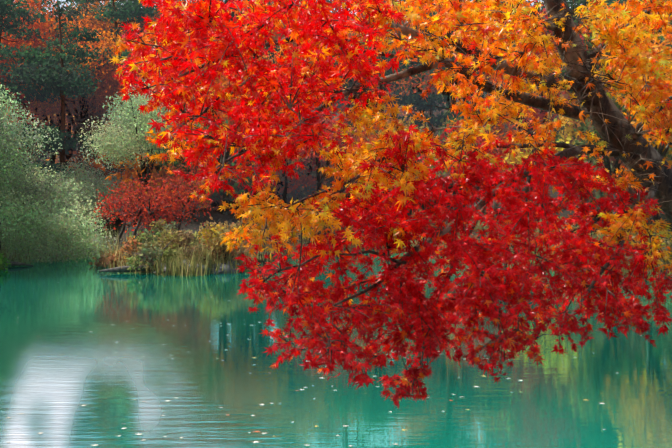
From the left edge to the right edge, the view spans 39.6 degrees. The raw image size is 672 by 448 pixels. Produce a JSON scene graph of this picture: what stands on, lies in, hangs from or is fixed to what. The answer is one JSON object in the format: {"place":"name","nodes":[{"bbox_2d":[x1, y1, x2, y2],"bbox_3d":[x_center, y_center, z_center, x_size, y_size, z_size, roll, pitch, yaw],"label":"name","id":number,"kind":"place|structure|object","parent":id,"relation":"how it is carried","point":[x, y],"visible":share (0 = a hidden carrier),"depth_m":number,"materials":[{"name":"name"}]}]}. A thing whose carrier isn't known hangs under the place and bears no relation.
{"place":"outdoors","nodes":[
{"label":"outdoors","id":0,"kind":"place"},
{"bbox_2d":[14,0,580,38],"label":"sky","id":1,"kind":"structure","parent":0,"point":[52,0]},
{"bbox_2d":[0,249,671,447],"bbox_3d":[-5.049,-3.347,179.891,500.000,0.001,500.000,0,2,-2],"label":"pond water","id":2,"kind":"structure","parent":0,"point":[61,370],"depth_m":13.05,"materials":[{"name":"teal liquid"}]},
{"bbox_2d":[7,272,641,445],"bbox_3d":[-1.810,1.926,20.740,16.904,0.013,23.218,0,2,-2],"label":"floating leaves","id":3,"kind":"object","parent":2,"relation":"on","point":[271,403],"visible":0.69,"depth_m":11.27,"materials":[{"name":"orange plant"}]},
{"bbox_2d":[3,74,670,273],"bbox_3d":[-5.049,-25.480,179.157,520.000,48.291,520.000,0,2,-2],"label":"terrain","id":4,"kind":"structure","parent":0,"point":[216,215],"depth_m":45.09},
{"bbox_2d":[0,0,671,283],"bbox_3d":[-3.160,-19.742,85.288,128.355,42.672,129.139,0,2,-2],"label":"forest trees","id":5,"kind":"object","parent":4,"relation":"on","point":[63,107],"visible":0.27,"depth_m":44.29,"materials":[{"name":"green plant"}]},
{"bbox_2d":[2,239,671,278],"bbox_3d":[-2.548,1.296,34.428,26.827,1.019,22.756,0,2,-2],"label":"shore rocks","id":6,"kind":"object","parent":4,"relation":"on","point":[123,269],"visible":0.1,"depth_m":30.46,"materials":[{"name":"grey stone"}]},
{"bbox_2d":[109,0,671,408],"bbox_3d":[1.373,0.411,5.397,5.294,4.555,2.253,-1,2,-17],"label":"maple tree","id":7,"kind":"object","parent":4,"relation":"on","point":[319,29],"visible":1,"depth_m":4.74,"materials":[{"name":"red plant"}]}
]}

